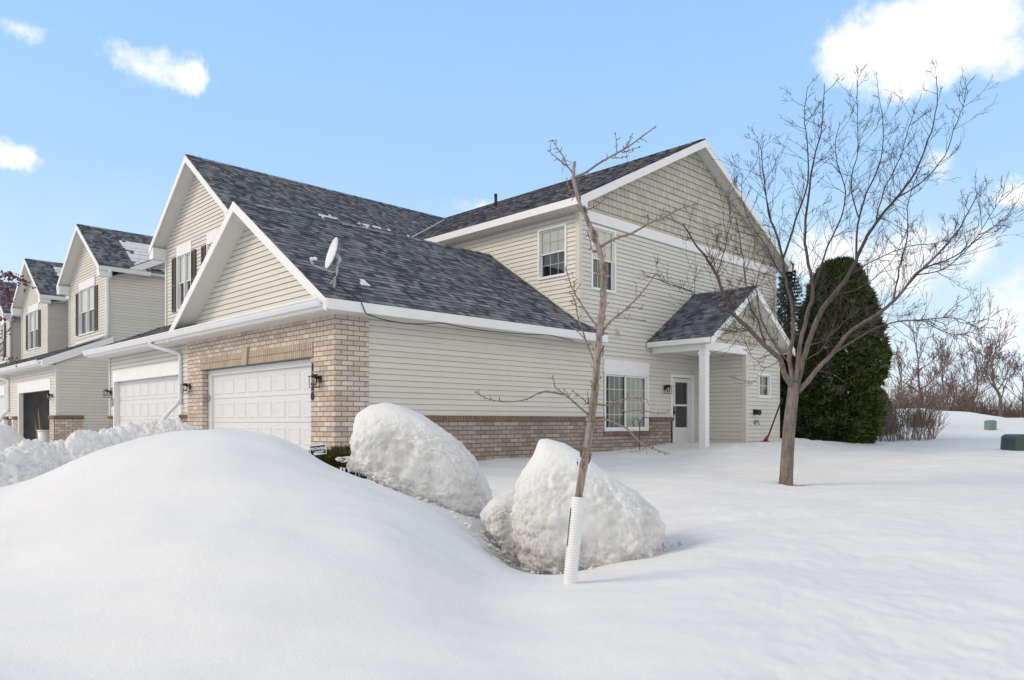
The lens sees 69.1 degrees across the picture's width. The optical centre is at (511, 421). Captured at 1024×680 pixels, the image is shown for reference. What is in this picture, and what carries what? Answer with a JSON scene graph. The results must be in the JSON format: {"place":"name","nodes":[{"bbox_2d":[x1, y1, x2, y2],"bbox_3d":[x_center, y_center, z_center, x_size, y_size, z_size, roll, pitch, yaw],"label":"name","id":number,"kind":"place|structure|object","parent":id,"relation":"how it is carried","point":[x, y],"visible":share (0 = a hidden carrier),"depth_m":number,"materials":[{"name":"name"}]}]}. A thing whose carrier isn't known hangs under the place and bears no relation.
{"place":"outdoors","nodes":[
{"label":"outdoors","id":0,"kind":"place"},
{"bbox_2d":[37,430,48,442],"bbox_3d":[-17.820,0.700,28.401,0.556,0.760,0.556,0,0,-45],"label":"bin","id":1,"kind":"object","parent":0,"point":[43,435],"visible":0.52,"depth_m":28.18,"materials":[{"name":"white plastic"}]},
{"bbox_2d":[0,408,1023,679],"bbox_3d":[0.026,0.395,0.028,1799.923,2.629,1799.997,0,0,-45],"label":"snow ground","id":2,"kind":"structure","parent":0,"point":[214,554],"depth_m":5.59,"materials":[{"name":"white snow"}]},
{"bbox_2d":[0,424,29,451],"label":"snow bank","id":3,"kind":"structure","parent":2,"relation":"on","point":[10,436],"depth_m":17.38,"materials":[{"name":"white snow"}]},
{"bbox_2d":[0,270,35,366],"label":"berry tree","id":4,"kind":"object","parent":2,"relation":"on","point":[9,274],"visible":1,"depth_m":11.19,"materials":[{"name":"red plant"}]},
{"bbox_2d":[0,224,164,441],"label":"townhouse","id":5,"kind":"structure","parent":2,"relation":"on","point":[99,287],"depth_m":28.63,"materials":[{"name":"plastic"}]},
{"bbox_2d":[0,396,3,424],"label":"garage door","id":6,"kind":"structure","parent":5,"relation":"in","point":[1,397],"depth_m":32.99,"materials":[{"name":"white metal"}]},
{"bbox_2d":[0,323,3,358],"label":"window","id":7,"kind":"structure","parent":5,"relation":"in","point":[2,325],"depth_m":40.50,"materials":[{"name":"white glass"}]},
{"bbox_2d":[28,308,41,350],"bbox_3d":[-22.577,-4.350,35.365,0.365,1.860,2.000,0,0,-45],"label":"window","id":8,"kind":"structure","parent":5,"relation":"in","point":[32,315],"depth_m":35.64,"materials":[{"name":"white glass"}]},
{"bbox_2d":[33,407,37,438],"bbox_3d":[-19.376,0.140,30.273,0.053,1.484,1.700,0,0,-39],"label":"plank","id":9,"kind":"object","parent":5,"relation":"in","point":[35,421],"visible":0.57,"depth_m":30.35,"materials":[{"name":"brown wood"}]},
{"bbox_2d":[37,408,40,429],"bbox_3d":[-18.902,0.170,29.792,0.052,1.424,1.422,0,0,-38],"label":"plank","id":10,"kind":"object","parent":5,"relation":"in","point":[39,418],"visible":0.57,"depth_m":29.98,"materials":[{"name":"brown wood"}]},
{"bbox_2d":[79,283,101,336],"bbox_3d":[-16.543,-4.350,29.238,0.365,1.860,2.100,0,0,-45],"label":"window","id":11,"kind":"structure","parent":5,"relation":"in","point":[86,295],"depth_m":29.50,"materials":[{"name":"white glass"}]},
{"bbox_2d":[0,418,197,486],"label":"snow bank","id":12,"kind":"structure","parent":2,"relation":"on","point":[22,460],"depth_m":10.50,"materials":[{"name":"white snow"}]},
{"bbox_2d":[310,443,326,458],"bbox_3d":[-3.011,0.734,11.556,0.263,0.793,0.029,0,0,0],"label":"yard sign","id":13,"kind":"object","parent":2,"relation":"on","point":[318,449],"visible":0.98,"depth_m":11.54,"materials":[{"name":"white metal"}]},
{"bbox_2d":[309,445,366,478],"bbox_3d":[-2.819,0.734,12.084,1.805,0.781,1.353,0,0,2],"label":"juniper bush","id":14,"kind":"object","parent":2,"relation":"on","point":[336,456],"visible":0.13,"depth_m":11.76,"materials":[{"name":"green plant"}]},
{"bbox_2d":[340,403,492,517],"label":"snow block","id":15,"kind":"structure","parent":2,"relation":"on","point":[406,450],"depth_m":8.77,"materials":[{"name":"white snow"}]},
{"bbox_2d":[82,138,794,460],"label":"townhouse","id":16,"kind":"structure","parent":2,"relation":"on","point":[267,329],"depth_m":17.87,"materials":[{"name":"beige plastic"}]},
{"bbox_2d":[119,375,178,425],"bbox_3d":[-9.783,-0.045,20.106,0.066,2.242,4.980,0,0,-45],"label":"garage door","id":17,"kind":"structure","parent":16,"relation":"in","point":[144,400],"depth_m":20.18,"materials":[{"name":"white metal"}]},
{"bbox_2d":[176,249,191,311],"bbox_3d":[-9.639,-4.175,22.227,0.365,1.710,1.120,0,0,-45],"label":"window","id":18,"kind":"structure","parent":16,"relation":"in","point":[183,260],"depth_m":22.41,"materials":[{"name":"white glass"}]},
{"bbox_2d":[206,240,212,253],"bbox_3d":[-8.163,-4.175,20.564,0.135,1.710,1.120,0,0,-45],"label":"window","id":19,"kind":"structure","parent":16,"relation":"in","point":[208,244],"depth_m":20.89,"materials":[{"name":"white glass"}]},
{"bbox_2d":[213,366,310,451],"bbox_3d":[-5.222,0.015,15.460,0.066,2.122,4.660,0,0,-45],"label":"garage door","id":20,"kind":"structure","parent":16,"relation":"in","point":[277,403],"depth_m":15.18,"materials":[{"name":"white metal"}]},
{"bbox_2d":[310,237,341,287],"bbox_3d":[-3.157,-2.706,12.779,0.435,0.975,0.498,0,0,25],"label":"satellite dish","id":21,"kind":"object","parent":16,"relation":"on","point":[332,254],"visible":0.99,"depth_m":12.88,"materials":[{"name":"metal"}]},
{"bbox_2d":[335,274,572,340],"bbox_3d":[-0.890,-2.167,14.851,5.922,0.785,0.538,0,0,-45],"label":"cable","id":22,"kind":"object","parent":16,"relation":"attached to","point":[438,322],"visible":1,"depth_m":13.94,"materials":[{"name":"black rubber"}]},
{"bbox_2d":[537,223,566,280],"bbox_3d":[1.090,-4.150,18.329,0.365,1.260,0.950,0,0,-45],"label":"window","id":23,"kind":"structure","parent":16,"relation":"in","point":[551,241],"depth_m":18.42,"materials":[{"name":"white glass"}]},
{"bbox_2d":[591,224,615,293],"bbox_3d":[2.144,-3.985,18.388,0.960,1.570,0.365,0,0,-45],"label":"window","id":24,"kind":"structure","parent":16,"relation":"in","point":[605,234],"depth_m":18.54,"materials":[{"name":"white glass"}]},
{"bbox_2d":[603,372,648,430],"bbox_3d":[2.821,-0.495,19.055,1.860,1.470,0.365,0,0,-45],"label":"window","id":25,"kind":"structure","parent":16,"relation":"in","point":[634,385],"depth_m":19.04,"materials":[{"name":"white glass"}]},
{"bbox_2d":[673,378,690,441],"bbox_3d":[4.704,-0.285,20.757,0.948,1.830,0.220,0,0,-45],"label":"storm door","id":26,"kind":"structure","parent":16,"relation":"in","point":[681,387],"depth_m":20.88,"materials":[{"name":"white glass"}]},
{"bbox_2d":[758,373,770,397],"bbox_3d":[6.929,-1.000,20.855,0.720,0.680,0.365,0,0,-45],"label":"window","id":27,"kind":"structure","parent":16,"relation":"in","point":[764,380],"depth_m":20.97,"materials":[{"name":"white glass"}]},
{"bbox_2d":[479,488,517,558],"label":"snow block","id":28,"kind":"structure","parent":2,"relation":"on","point":[496,511],"depth_m":8.10,"materials":[{"name":"white snow"}]},
{"bbox_2d":[380,484,684,573],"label":"snow crumbs","id":29,"kind":"object","parent":2,"relation":"on","point":[468,525],"visible":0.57,"depth_m":7.89,"materials":[{"name":"white snow"}]},
{"bbox_2d":[475,126,697,584],"bbox_3d":[0.617,-0.511,5.939,1.675,3.687,0.868,0,0,13],"label":"sapling","id":30,"kind":"object","parent":2,"relation":"on","point":[576,517],"visible":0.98,"depth_m":5.97,"materials":[{"name":"brown plant"}]},
{"bbox_2d":[509,439,665,573],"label":"snow block","id":31,"kind":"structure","parent":2,"relation":"on","point":[622,522],"depth_m":7.20,"materials":[{"name":"white snow"}]},
{"bbox_2d":[633,417,651,449],"bbox_3d":[3.262,0.311,18.600,0.489,0.850,0.021,0,0,0],"label":"shepherd hook","id":32,"kind":"object","parent":2,"relation":"on","point":[639,427],"visible":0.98,"depth_m":18.59,"materials":[{"name":"black metal"}]},
{"bbox_2d":[760,398,782,441],"bbox_3d":[7.119,-0.006,20.310,0.974,1.278,0.220,0,0,-30],"label":"snow shovel","id":33,"kind":"object","parent":2,"relation":"on","point":[767,436],"visible":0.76,"depth_m":20.34,"materials":[{"name":"black metal"}]},
{"bbox_2d":[777,260,803,417],"bbox_3d":[11.530,-3.020,31.003,3.262,7.400,3.283,0,0,-45],"label":"spruce tree","id":34,"kind":"object","parent":2,"relation":"on","point":[784,304],"visible":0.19,"depth_m":30.86,"materials":[{"name":"green plant"}]},
{"bbox_2d":[780,335,800,437],"bbox_3d":[10.404,-1.215,27.521,2.205,4.102,2.177,0,0,-45],"label":"arborvitae","id":35,"kind":"object","parent":2,"relation":"on","point":[783,389],"visible":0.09,"depth_m":27.09,"materials":[{"name":"green plant"}]},
{"bbox_2d":[639,59,1023,485],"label":"crabapple tree","id":36,"kind":"object","parent":2,"relation":"on","point":[792,380],"visible":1,"depth_m":12.79,"materials":[{"name":"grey plant"}]},
{"bbox_2d":[788,255,894,443],"bbox_3d":[10.329,-2.156,23.485,3.194,6.177,3.141,0,0,-45],"label":"arborvitae","id":37,"kind":"object","parent":2,"relation":"on","point":[823,414],"visible":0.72,"depth_m":22.62,"materials":[{"name":"green plant"}]},
{"bbox_2d":[880,387,896,430],"bbox_3d":[14.821,-0.381,30.003,1.542,2.101,1.545,0,0,-45],"label":"arborvitae","id":38,"kind":"object","parent":2,"relation":"on","point":[883,392],"visible":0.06,"depth_m":29.70,"materials":[{"name":"green plant"}]},
{"bbox_2d":[885,388,894,408],"bbox_3d":[20.325,-1.206,40.000,0.370,1.220,0.320,0,0,0],"label":"white post","id":39,"kind":"object","parent":2,"relation":"on","point":[891,391],"visible":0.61,"depth_m":39.90,"materials":[{"name":"grey plastic"}]},
{"bbox_2d":[881,340,941,408],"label":"bare tree","id":40,"kind":"object","parent":2,"relation":"on","point":[900,386],"visible":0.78,"depth_m":49.59,"materials":[{"name":"brown plant"}]},
{"bbox_2d":[845,307,980,407],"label":"bare tree","id":41,"kind":"object","parent":2,"relation":"on","point":[920,347],"visible":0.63,"depth_m":58.05,"materials":[{"name":"brown plant"}]},
{"bbox_2d":[879,381,964,441],"bbox_3d":[13.508,-0.321,25.443,3.673,2.065,2.226,0,0,2],"label":"twiggy shrub","id":42,"kind":"object","parent":2,"relation":"on","point":[889,422],"visible":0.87,"depth_m":25.26,"materials":[{"name":"brown plant"}]},
{"bbox_2d":[885,361,1004,413],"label":"thicket","id":43,"kind":"object","parent":2,"relation":"on","point":[964,404],"visible":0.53,"depth_m":58.01,"materials":[{"name":"brown plant"}]},
{"bbox_2d":[899,316,1000,410],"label":"bare tree","id":44,"kind":"object","parent":2,"relation":"on","point":[947,355],"visible":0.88,"depth_m":52.01,"materials":[{"name":"brown plant"}]},
{"bbox_2d":[884,368,1023,417],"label":"brush","id":45,"kind":"object","parent":2,"relation":"on","point":[1008,413],"visible":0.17,"depth_m":62.08,"materials":[{"name":"brown plant"}]},
{"bbox_2d":[945,367,988,407],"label":"bare tree","id":46,"kind":"object","parent":2,"relation":"on","point":[956,384],"visible":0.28,"depth_m":74.27,"materials":[{"name":"brown plant"}]},
{"bbox_2d":[939,337,1017,409],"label":"bare tree","id":47,"kind":"object","parent":2,"relation":"on","point":[963,366],"visible":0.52,"depth_m":65.60,"materials":[{"name":"brown plant"}]},
{"bbox_2d":[957,305,1023,416],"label":"bare tree","id":48,"kind":"object","parent":2,"relation":"on","point":[1000,396],"visible":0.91,"depth_m":55.28,"materials":[{"name":"brown plant"}]},
{"bbox_2d":[984,420,996,429],"bbox_3d":[19.299,0.291,29.996,0.325,0.705,0.352,0,0,0],"label":"utility pedestal","id":49,"kind":"object","parent":2,"relation":"on","point":[990,424],"visible":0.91,"depth_m":29.84,"materials":[{"name":"green metal"}]},
{"bbox_2d":[994,344,1023,417],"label":"bare tree","id":50,"kind":"object","parent":2,"relation":"on","point":[1022,375],"visible":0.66,"depth_m":69.97,"materials":[{"name":"brown plant"}]},
{"bbox_2d":[1000,434,1023,450],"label":"utility transformer","id":51,"kind":"object","parent":2,"relation":"on","point":[1012,442],"visible":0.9,"depth_m":19.83,"materials":[{"name":"green metal"}]},
{"bbox_2d":[0,0,1023,421],"label":"sky","id":52,"kind":"structure","parent":0,"point":[441,108],"materials":[{"name":"blue"}]},
{"bbox_2d":[900,410,926,426],"bbox_3d":[17.964,-0.144,33.010,1.325,0.833,0.958,0,0,8],"label":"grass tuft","id":53,"kind":"object","parent":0,"point":[912,416],"visible":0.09,"depth_m":32.98,"materials":[{"name":"beige plant"}]}
]}

